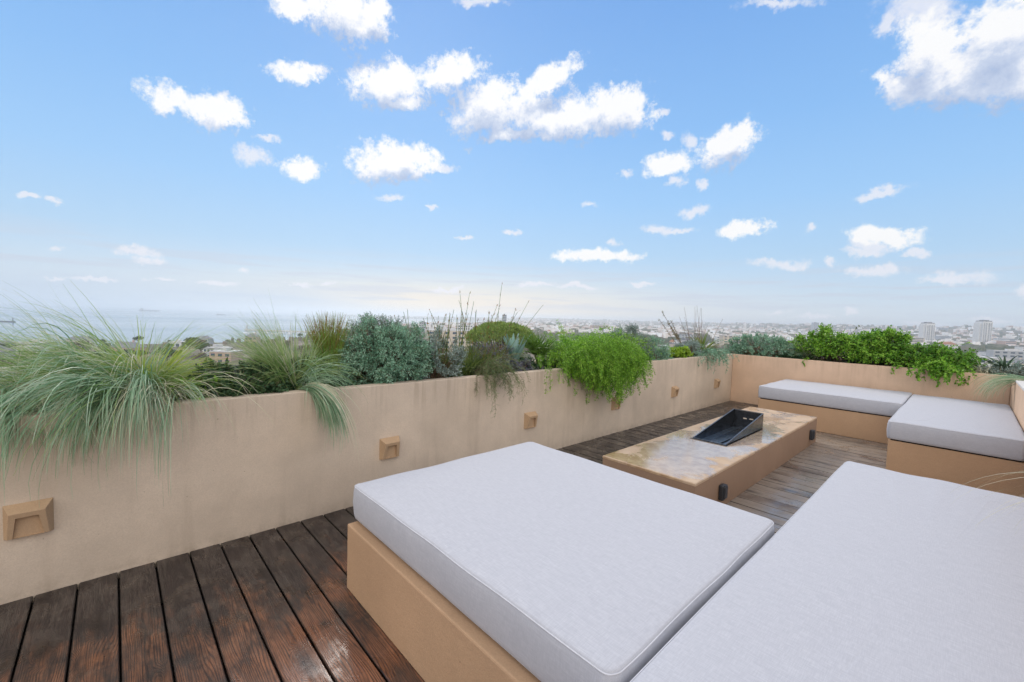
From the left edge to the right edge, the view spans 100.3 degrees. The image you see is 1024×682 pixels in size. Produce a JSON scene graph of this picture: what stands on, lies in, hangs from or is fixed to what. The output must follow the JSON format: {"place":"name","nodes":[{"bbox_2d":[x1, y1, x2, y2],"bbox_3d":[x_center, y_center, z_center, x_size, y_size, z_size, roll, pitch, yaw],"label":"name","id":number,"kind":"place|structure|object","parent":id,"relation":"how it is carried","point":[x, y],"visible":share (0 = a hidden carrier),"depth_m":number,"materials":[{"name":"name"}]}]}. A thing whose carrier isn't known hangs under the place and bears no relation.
{"place":"outdoors","nodes":[
{"label":"outdoors","id":0,"kind":"place"},
{"bbox_2d":[0,303,485,345],"bbox_3d":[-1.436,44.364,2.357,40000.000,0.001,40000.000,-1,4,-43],"label":"sea","id":1,"kind":"structure","parent":0,"point":[125,320],"depth_m":1350.16,"materials":[{"name":"liquid"}]},
{"bbox_2d":[139,308,159,310],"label":"cargo ship","id":2,"kind":"object","parent":1,"relation":"on","point":[141,309],"visible":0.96,"depth_m":4284.89},
{"bbox_2d":[244,325,311,331],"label":"breakwater","id":3,"kind":"object","parent":1,"relation":"in","point":[271,330],"visible":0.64,"depth_m":927.62,"materials":[{"name":"stone"}]},
{"bbox_2d":[0,0,1023,327],"label":"sky","id":4,"kind":"structure","parent":0,"point":[856,162],"materials":[{"name":"blue"}]},
{"bbox_2d":[6,314,1023,377],"bbox_3d":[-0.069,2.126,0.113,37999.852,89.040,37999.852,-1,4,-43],"label":"terrain","id":5,"kind":"structure","parent":0,"point":[197,351],"depth_m":2482.55,"materials":[{"name":"grey"}]},
{"bbox_2d":[0,345,14,358],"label":"town building","id":6,"kind":"structure","parent":5,"relation":"on","point":[9,349],"depth_m":246.13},
{"bbox_2d":[11,343,50,353],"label":"town building","id":7,"kind":"structure","parent":5,"relation":"on","point":[32,348],"depth_m":292.50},
{"bbox_2d":[16,339,56,348],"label":"town building","id":8,"kind":"structure","parent":5,"relation":"on","point":[37,341],"depth_m":335.34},
{"bbox_2d":[65,335,96,348],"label":"town building","id":9,"kind":"structure","parent":5,"relation":"on","point":[72,338],"depth_m":355.87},
{"bbox_2d":[71,340,91,350],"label":"town tree","id":10,"kind":"object","parent":5,"relation":"on","point":[80,344],"visible":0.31,"depth_m":279.37,"materials":[{"name":"green plant"}]},
{"bbox_2d":[108,340,147,357],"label":"town building","id":11,"kind":"structure","parent":5,"relation":"on","point":[131,345],"depth_m":270.17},
{"bbox_2d":[122,349,140,356],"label":"town tree","id":12,"kind":"object","parent":5,"relation":"on","point":[129,353],"visible":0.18,"depth_m":232.09,"materials":[{"name":"green plant"}]},
{"bbox_2d":[147,348,181,362],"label":"town tree","id":13,"kind":"object","parent":5,"relation":"on","point":[171,350],"visible":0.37,"depth_m":230.42,"materials":[{"name":"green plant"}]},
{"bbox_2d":[169,339,185,346],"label":"town building","id":14,"kind":"structure","parent":5,"relation":"on","point":[178,342],"depth_m":391.14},
{"bbox_2d":[183,337,200,347],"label":"town tree","id":15,"kind":"object","parent":5,"relation":"on","point":[186,339],"visible":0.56,"depth_m":373.71,"materials":[{"name":"green plant"}]},
{"bbox_2d":[192,352,206,359],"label":"town tree","id":16,"kind":"object","parent":5,"relation":"on","point":[202,354],"visible":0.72,"depth_m":221.18,"materials":[{"name":"green plant"}]},
{"bbox_2d":[194,341,209,350],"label":"town tree","id":17,"kind":"object","parent":5,"relation":"on","point":[201,347],"visible":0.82,"depth_m":276.39,"materials":[{"name":"green plant"}]},
{"bbox_2d":[197,335,213,343],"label":"town building","id":18,"kind":"structure","parent":5,"relation":"on","point":[207,337],"depth_m":479.16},
{"bbox_2d":[203,344,232,356],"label":"town building","id":19,"kind":"structure","parent":5,"relation":"on","point":[216,346],"depth_m":284.64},
{"bbox_2d":[209,347,242,361],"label":"town building","id":20,"kind":"structure","parent":5,"relation":"on","point":[221,353],"depth_m":248.50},
{"bbox_2d":[246,332,260,342],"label":"town building","id":21,"kind":"structure","parent":5,"relation":"on","point":[255,334],"depth_m":495.09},
{"bbox_2d":[297,345,308,351],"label":"town tree","id":22,"kind":"object","parent":5,"relation":"on","point":[301,349],"visible":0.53,"depth_m":269.57,"materials":[{"name":"green plant"}]},
{"bbox_2d":[420,321,425,333],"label":"slab block","id":23,"kind":"structure","parent":5,"relation":"on","point":[423,324],"depth_m":696.37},
{"bbox_2d":[425,328,472,350],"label":"town building","id":24,"kind":"structure","parent":5,"relation":"on","point":[452,333],"depth_m":348.34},
{"bbox_2d":[457,324,472,329],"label":"town building","id":25,"kind":"structure","parent":5,"relation":"on","point":[470,327],"depth_m":670.21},
{"bbox_2d":[1,332,963,368],"bbox_3d":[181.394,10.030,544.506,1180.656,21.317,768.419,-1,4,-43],"label":"garden scrub","id":26,"kind":"object","parent":5,"relation":"on","point":[525,355],"depth_m":352.67,"materials":[{"name":"plant"}]},
{"bbox_2d":[464,320,536,358],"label":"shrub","id":27,"kind":"object","parent":5,"relation":"on","point":[503,328],"visible":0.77,"depth_m":69.01,"materials":[{"name":"green plant"}]},
{"bbox_2d":[590,325,605,328],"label":"town building","id":28,"kind":"structure","parent":5,"relation":"on","point":[596,326],"depth_m":1448.61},
{"bbox_2d":[213,315,1023,354],"bbox_3d":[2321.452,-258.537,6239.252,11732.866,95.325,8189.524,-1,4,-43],"label":"woodland","id":29,"kind":"object","parent":5,"relation":"on","point":[967,346],"visible":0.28,"depth_m":1365.26,"materials":[{"name":"plant"}]},
{"bbox_2d":[674,338,688,342],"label":"town building","id":30,"kind":"structure","parent":5,"relation":"on","point":[684,339],"depth_m":468.94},
{"bbox_2d":[669,341,706,346],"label":"town building","id":31,"kind":"structure","parent":5,"relation":"on","point":[672,344],"depth_m":355.20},
{"bbox_2d":[679,333,698,339],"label":"town building","id":32,"kind":"structure","parent":5,"relation":"on","point":[683,335],"depth_m":809.05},
{"bbox_2d":[357,315,1023,345],"bbox_3d":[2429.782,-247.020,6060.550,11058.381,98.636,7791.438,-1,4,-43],"label":"town","id":33,"kind":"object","parent":5,"relation":"on","point":[660,328],"visible":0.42,"depth_m":1839.89},
{"bbox_2d":[719,334,748,345],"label":"town building","id":34,"kind":"structure","parent":5,"relation":"on","point":[724,337],"depth_m":670.12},
{"bbox_2d":[811,322,818,330],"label":"slab block","id":35,"kind":"structure","parent":5,"relation":"on","point":[814,325],"depth_m":2287.80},
{"bbox_2d":[910,337,924,342],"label":"town building","id":36,"kind":"structure","parent":5,"relation":"on","point":[918,339],"depth_m":947.95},
{"bbox_2d":[918,322,934,340],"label":"tower block","id":37,"kind":"structure","parent":5,"relation":"on","point":[926,330],"depth_m":1139.98,"materials":[{"name":"concrete"}]},
{"bbox_2d":[934,335,950,339],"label":"town building","id":38,"kind":"structure","parent":5,"relation":"on","point":[941,337],"depth_m":1289.45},
{"bbox_2d":[938,341,957,350],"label":"town building","id":39,"kind":"structure","parent":5,"relation":"on","point":[949,344],"depth_m":633.32,"materials":[{"name":"concrete"}]},
{"bbox_2d":[977,351,985,355],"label":"town building","id":40,"kind":"structure","parent":5,"relation":"on","point":[981,353],"depth_m":522.08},
{"bbox_2d":[972,320,992,342],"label":"tower block","id":41,"kind":"structure","parent":5,"relation":"on","point":[982,330],"depth_m":1069.84,"materials":[{"name":"concrete"}]},
{"bbox_2d":[973,356,1003,366],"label":"town building","id":42,"kind":"structure","parent":5,"relation":"on","point":[995,358],"depth_m":243.09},
{"bbox_2d":[986,349,1023,358],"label":"town building","id":43,"kind":"structure","parent":5,"relation":"on","point":[1010,353],"depth_m":492.84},
{"bbox_2d":[993,338,1017,340],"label":"town building","id":44,"kind":"structure","parent":5,"relation":"on","point":[1004,339],"depth_m":1249.39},
{"bbox_2d":[996,340,1016,344],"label":"town building","id":45,"kind":"structure","parent":5,"relation":"on","point":[1005,342],"depth_m":985.14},
{"bbox_2d":[1006,358,1023,364],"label":"town building","id":46,"kind":"structure","parent":5,"relation":"on","point":[1016,360],"depth_m":389.98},
{"bbox_2d":[1015,346,1023,350],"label":"town building","id":47,"kind":"structure","parent":5,"relation":"on","point":[1021,348],"depth_m":631.96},
{"bbox_3d":[1.071,13.480,3.976,12.410,23.640,5.275,-1,4,-43],"label":"host building","id":48,"kind":"object","parent":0,"visible":0},
{"bbox_2d":[11,558,227,681],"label":"roof slab","id":49,"kind":"structure","parent":48,"relation":"on","point":[120,664],"depth_m":1.95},
{"bbox_2d":[0,354,732,604],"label":"planter wall","id":50,"kind":"structure","parent":49,"relation":"on","point":[257,471],"depth_m":2.78,"materials":[{"name":"paint"}]},
{"bbox_2d":[2,497,53,539],"bbox_3d":[-2.348,0.871,2.074,0.166,0.166,0.061,-1,4,-43],"label":"step light","id":51,"kind":"object","parent":50,"relation":"attached to","point":[24,519],"visible":1,"depth_m":2.07,"materials":[{"name":"ceramic"}]},
{"bbox_2d":[0,292,90,407],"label":"feather grass","id":52,"kind":"object","parent":50,"relation":"on","point":[17,347],"depth_m":2.37,"materials":[{"name":"plant"}]},
{"bbox_2d":[0,334,137,499],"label":"feather grass","id":53,"kind":"object","parent":50,"relation":"on","point":[6,435],"depth_m":2.06,"materials":[{"name":"plant"}]},
{"bbox_2d":[0,284,274,504],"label":"feather grass","id":54,"kind":"object","parent":50,"relation":"on","point":[140,385],"depth_m":2.18,"materials":[{"name":"plant"}]},
{"bbox_2d":[164,364,233,399],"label":"leafy plant","id":55,"kind":"object","parent":50,"relation":"on","point":[195,391],"visible":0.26,"depth_m":2.60,"materials":[{"name":"green plant"}]},
{"bbox_2d":[161,357,307,397],"bbox_3d":[-1.821,0.302,2.857,0.928,0.402,0.409,-1,4,-43],"label":"ground cover plant","id":56,"kind":"object","parent":50,"relation":"on","point":[265,386],"visible":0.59,"depth_m":2.80,"materials":[{"name":"green plant"}]},
{"bbox_2d":[200,302,368,470],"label":"feather grass","id":57,"kind":"object","parent":50,"relation":"on","point":[324,398],"depth_m":2.97,"materials":[{"name":"plant"}]},
{"bbox_2d":[285,353,342,387],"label":"filler shrub","id":58,"kind":"object","parent":50,"relation":"on","point":[315,366],"visible":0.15,"depth_m":3.26,"materials":[{"name":"green plant"}]},
{"bbox_2d":[293,310,357,386],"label":"tufted grass","id":59,"kind":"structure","parent":50,"relation":"on","point":[330,340],"depth_m":3.40,"materials":[{"name":"plant"}]},
{"bbox_2d":[334,313,442,386],"bbox_3d":[-1.041,0.104,3.695,1.064,0.719,0.727,-1,4,-43],"label":"coastal shrub","id":60,"kind":"object","parent":50,"relation":"on","point":[383,356],"visible":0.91,"depth_m":3.48,"materials":[{"name":"teal plant"}]},
{"bbox_2d":[349,312,413,336],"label":"coastal shrub","id":61,"kind":"object","parent":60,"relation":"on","point":[378,322],"visible":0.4,"depth_m":3.64,"materials":[{"name":"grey plant"}]},
{"bbox_2d":[379,436,399,459],"bbox_3d":[-0.954,0.847,3.372,0.166,0.166,0.061,-1,4,-43],"label":"step light","id":62,"kind":"object","parent":50,"relation":"attached to","point":[389,447],"visible":1,"depth_m":3.36,"materials":[{"name":"ceramic"}]},
{"bbox_2d":[394,309,478,376],"bbox_3d":[-0.641,0.034,4.093,0.886,0.679,0.800,2,3,-1],"label":"reed clump","id":63,"kind":"object","parent":50,"relation":"on","point":[447,343],"visible":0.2,"depth_m":4.02,"materials":[{"name":"plant"}]},
{"bbox_2d":[411,323,468,379],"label":"coastal shrub","id":64,"kind":"object","parent":50,"relation":"on","point":[454,368],"visible":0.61,"depth_m":3.88,"materials":[{"name":"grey plant"}]},
{"bbox_2d":[429,290,507,376],"bbox_3d":[-0.483,-0.070,4.288,0.992,0.878,0.750,-1,4,-43],"label":"reed clump","id":65,"kind":"object","parent":50,"relation":"on","point":[471,357],"visible":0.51,"depth_m":4.29,"materials":[{"name":"plant"}]},
{"bbox_2d":[466,338,514,361],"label":"twiggy shrub","id":66,"kind":"object","parent":50,"relation":"on","point":[488,350],"visible":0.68,"depth_m":4.59,"materials":[{"name":"plant"}]},
{"bbox_2d":[470,351,531,386],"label":"needle shrub","id":67,"kind":"object","parent":50,"relation":"on","point":[504,361],"visible":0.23,"depth_m":4.28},
{"bbox_2d":[470,352,534,417],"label":"trailing plant","id":68,"kind":"object","parent":50,"relation":"on","point":[489,368],"visible":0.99,"depth_m":4.02,"materials":[{"name":"plant"}]},
{"bbox_2d":[476,286,542,365],"bbox_3d":[-0.158,-0.145,4.731,0.860,1.001,0.675,-1,4,-43],"label":"reed clump","id":69,"kind":"object","parent":50,"relation":"on","point":[503,336],"visible":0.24,"depth_m":4.65,"materials":[{"name":"plant"}]},
{"bbox_2d":[495,358,536,372],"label":"rosette plant","id":70,"kind":"object","parent":50,"relation":"on","point":[527,364],"visible":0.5,"depth_m":4.59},
{"bbox_2d":[503,333,529,358],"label":"strap leaved plant","id":71,"kind":"object","parent":50,"relation":"on","point":[519,349],"visible":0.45,"depth_m":4.86,"materials":[{"name":"plant"}]},
{"bbox_2d":[524,411,537,428],"bbox_3d":[0.206,0.827,4.452,0.166,0.166,0.061,-1,4,-43],"label":"step light","id":72,"kind":"object","parent":50,"relation":"attached to","point":[530,419],"visible":1,"depth_m":4.43,"materials":[{"name":"ceramic"}]},
{"bbox_2d":[514,329,561,365],"bbox_3d":[0.323,0.079,4.991,0.596,0.438,0.592,-1,4,-43],"label":"young fan palm","id":73,"kind":"object","parent":50,"relation":"on","point":[535,346],"visible":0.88,"depth_m":4.89,"materials":[{"name":"plant"}]},
{"bbox_2d":[538,345,567,368],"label":"filler shrub","id":74,"kind":"object","parent":50,"relation":"on","point":[544,360],"visible":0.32,"depth_m":5.15,"materials":[{"name":"green plant"}]},
{"bbox_2d":[522,319,621,366],"bbox_3d":[0.906,0.109,5.596,2.030,0.785,0.944,-1,4,-43],"label":"foxtail fern","id":75,"kind":"object","parent":50,"relation":"on","point":[561,339],"visible":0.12,"depth_m":5.25,"materials":[{"name":"green plant"}]},
{"bbox_2d":[534,325,661,406],"bbox_3d":[1.150,0.310,5.160,2.260,1.056,0.865,-1,4,-43],"label":"foxtail fern","id":76,"kind":"object","parent":50,"relation":"on","point":[609,359],"visible":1,"depth_m":4.95,"materials":[{"name":"green plant"}]},
{"bbox_2d":[611,397,620,409],"bbox_3d":[1.358,0.807,5.526,0.166,0.166,0.061,-1,4,-43],"label":"step light","id":77,"kind":"object","parent":50,"relation":"attached to","point":[613,406],"visible":0.55,"depth_m":5.49,"materials":[{"name":"ceramic"}]},
{"bbox_2d":[221,347,1017,386],"bbox_3d":[1.946,0.283,5.916,10.431,0.278,4.139,1,3,-17],"label":"ground cover","id":78,"kind":"object","parent":50,"relation":"on","point":[795,356],"visible":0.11,"depth_m":5.15,"materials":[{"name":"green plant"}]},
{"bbox_2d":[604,322,653,356],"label":"coastal shrub","id":79,"kind":"object","parent":50,"relation":"on","point":[632,329],"visible":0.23,"depth_m":6.16,"materials":[{"name":"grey plant"}]},
{"bbox_2d":[635,334,674,359],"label":"coastal shrub","id":80,"kind":"object","parent":50,"relation":"on","point":[663,350],"visible":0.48,"depth_m":6.43,"materials":[{"name":"teal plant"}]},
{"bbox_2d":[658,311,681,343],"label":"bottlebrush stems","id":81,"kind":"object","parent":50,"relation":"on","point":[674,333],"visible":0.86,"depth_m":7.86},
{"bbox_2d":[671,386,679,396],"bbox_3d":[2.536,0.787,6.623,0.166,0.166,0.061,-1,4,-43],"label":"step light","id":82,"kind":"object","parent":50,"relation":"attached to","point":[674,391],"visible":1,"depth_m":6.59,"materials":[{"name":"ceramic"}]},
{"bbox_2d":[668,345,693,358],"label":"yellow succulent","id":83,"kind":"object","parent":50,"relation":"on","point":[684,351],"visible":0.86,"depth_m":6.97,"materials":[{"name":"green plant"}]},
{"bbox_2d":[672,339,702,356],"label":"coastal shrub","id":84,"kind":"object","parent":50,"relation":"on","point":[693,345],"visible":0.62,"depth_m":7.36,"materials":[{"name":"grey plant"}]},
{"bbox_2d":[679,308,722,350],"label":"sword leaved clump","id":85,"kind":"object","parent":50,"relation":"on","point":[703,343],"visible":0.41,"depth_m":7.97,"materials":[{"name":"green plant"}]},
{"bbox_2d":[689,339,739,374],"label":"trailing plant","id":86,"kind":"object","parent":50,"relation":"on","point":[714,353],"visible":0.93,"depth_m":7.38,"materials":[{"name":"teal plant"}]},
{"bbox_2d":[714,378,720,387],"bbox_3d":[3.718,0.767,7.724,0.166,0.166,0.061,-1,4,-43],"label":"step light","id":87,"kind":"object","parent":50,"relation":"attached to","point":[717,381],"visible":1,"depth_m":7.69,"materials":[{"name":"ceramic"}]},
{"bbox_2d":[0,401,887,681],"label":"deck","id":88,"kind":"structure","parent":49,"relation":"on","point":[282,603],"depth_m":2.05,"materials":[{"name":"wood"}]},
{"bbox_2d":[347,442,774,681],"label":"daybed","id":89,"kind":"object","parent":88,"relation":"on","point":[529,562],"visible":0.97,"depth_m":1.72,"materials":[{"name":"fabric"}]},
{"bbox_2d":[603,407,816,503],"bbox_3d":[2.325,1.127,4.540,3.540,0.318,0.790,-1,4,-43],"label":"fire table","id":90,"kind":"object","parent":88,"relation":"on","point":[681,459],"visible":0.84,"depth_m":3.80,"materials":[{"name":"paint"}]},
{"bbox_2d":[718,483,727,500],"bbox_3d":[1.653,1.183,3.345,0.072,0.124,0.050,-1,4,-43],"label":"socket box","id":91,"kind":"object","parent":90,"relation":"attached to","point":[723,491],"visible":1,"depth_m":3.32,"materials":[{"name":"grey plastic"}]},
{"bbox_2d":[691,409,763,446],"bbox_3d":[2.276,0.957,4.477,1.073,0.323,0.346,-1,4,-43],"label":"fire burner","id":92,"kind":"object","parent":90,"relation":"on","point":[732,426],"visible":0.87,"depth_m":4.62,"materials":[{"name":"metal"}]},
{"bbox_2d":[809,429,815,439],"bbox_3d":[3.673,1.149,5.226,0.072,0.124,0.050,-1,4,-43],"label":"socket box","id":93,"kind":"object","parent":90,"relation":"attached to","point":[812,435],"visible":1,"depth_m":5.20,"materials":[{"name":"grey plastic"}]},
{"bbox_2d":[630,461,1023,681],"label":"cushioned bench","id":94,"kind":"object","parent":88,"relation":"on","point":[849,571],"visible":0.99,"depth_m":1.44,"materials":[{"name":"fabric"}]},
{"bbox_2d":[758,379,911,443],"bbox_3d":[4.859,0.989,6.453,1.512,0.553,1.665,-1,4,-43],"label":"cushioned bench","id":95,"kind":"object","parent":88,"relation":"on","point":[862,413],"visible":0.88,"depth_m":5.91,"materials":[{"name":"fabric"}]},
{"bbox_2d":[886,394,1023,497],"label":"cushioned bench","id":96,"kind":"object","parent":88,"relation":"on","point":[962,442],"visible":1,"depth_m":4.08,"materials":[{"name":"fabric"}]},
{"bbox_2d":[709,350,1011,404],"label":"planter wall","id":97,"kind":"structure","parent":49,"relation":"on","point":[751,374],"depth_m":6.93,"materials":[{"name":"plaster"}]},
{"bbox_2d":[721,332,805,357],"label":"coastal shrub","id":98,"kind":"object","parent":97,"relation":"on","point":[760,341],"visible":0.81,"depth_m":8.10,"materials":[{"name":"teal plant"}]},
{"bbox_2d":[778,332,833,367],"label":"arching grass","id":99,"kind":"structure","parent":97,"relation":"on","point":[800,349],"depth_m":7.66,"materials":[{"name":"plant"}]},
{"bbox_2d":[788,322,866,362],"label":"leafy creeper","id":100,"kind":"object","parent":97,"relation":"on","point":[825,335],"visible":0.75,"depth_m":7.27,"materials":[{"name":"green plant"}]},
{"bbox_2d":[805,338,876,360],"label":"feathery creeper","id":101,"kind":"object","parent":97,"relation":"on","point":[824,348],"visible":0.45,"depth_m":7.14,"materials":[{"name":"green plant"}]},
{"bbox_2d":[835,334,921,362],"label":"feathery creeper","id":102,"kind":"object","parent":97,"relation":"on","point":[877,355],"visible":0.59,"depth_m":6.68,"materials":[{"name":"green plant"}]},
{"bbox_2d":[837,325,920,366],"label":"leafy creeper","id":103,"kind":"object","parent":97,"relation":"on","point":[888,336],"visible":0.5,"depth_m":6.74,"materials":[{"name":"green plant"}]},
{"bbox_2d":[891,363,936,375],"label":"leafy creeper","id":104,"kind":"object","parent":97,"relation":"on","point":[908,371],"visible":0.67,"depth_m":6.29,"materials":[{"name":"green plant"}]},
{"bbox_2d":[881,342,971,373],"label":"feathery creeper","id":105,"kind":"object","parent":97,"relation":"on","point":[926,359],"visible":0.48,"depth_m":6.25,"materials":[{"name":"green plant"}]},
{"bbox_2d":[877,340,987,375],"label":"leafy creeper","id":106,"kind":"object","parent":97,"relation":"on","point":[967,357],"visible":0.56,"depth_m":6.28,"materials":[{"name":"green plant"}]},
{"bbox_2d":[910,355,976,386],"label":"leafy creeper","id":107,"kind":"object","parent":97,"relation":"on","point":[946,372],"visible":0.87,"depth_m":6.02,"materials":[{"name":"green plant"}]},
{"bbox_2d":[942,351,1020,382],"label":"dry straw clump","id":108,"kind":"object","parent":97,"relation":"on","point":[978,370],"visible":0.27,"depth_m":5.95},
{"bbox_2d":[979,355,1022,372],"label":"arching leaves plant","id":109,"kind":"object","parent":97,"relation":"on","point":[1002,363],"visible":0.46,"depth_m":5.94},
{"bbox_2d":[979,360,1023,376],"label":"ground cover plant","id":110,"kind":"object","parent":97,"relation":"on","point":[1017,368],"visible":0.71,"depth_m":5.80,"materials":[{"name":"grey plant"}]},
{"bbox_2d":[1009,380,1023,432],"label":"planter wall","id":111,"kind":"structure","parent":49,"relation":"on","point":[1016,402],"depth_m":4.79,"materials":[{"name":"paint"}]},
{"bbox_2d":[956,472,1023,576],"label":"feather grass","id":112,"kind":"object","parent":111,"relation":"on","point":[997,491],"depth_m":1.68,"materials":[{"name":"plant"}]},
{"bbox_2d":[969,372,1023,401],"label":"feather grass","id":113,"kind":"object","parent":111,"relation":"in","point":[1002,381],"depth_m":5.29,"materials":[{"name":"plant"}]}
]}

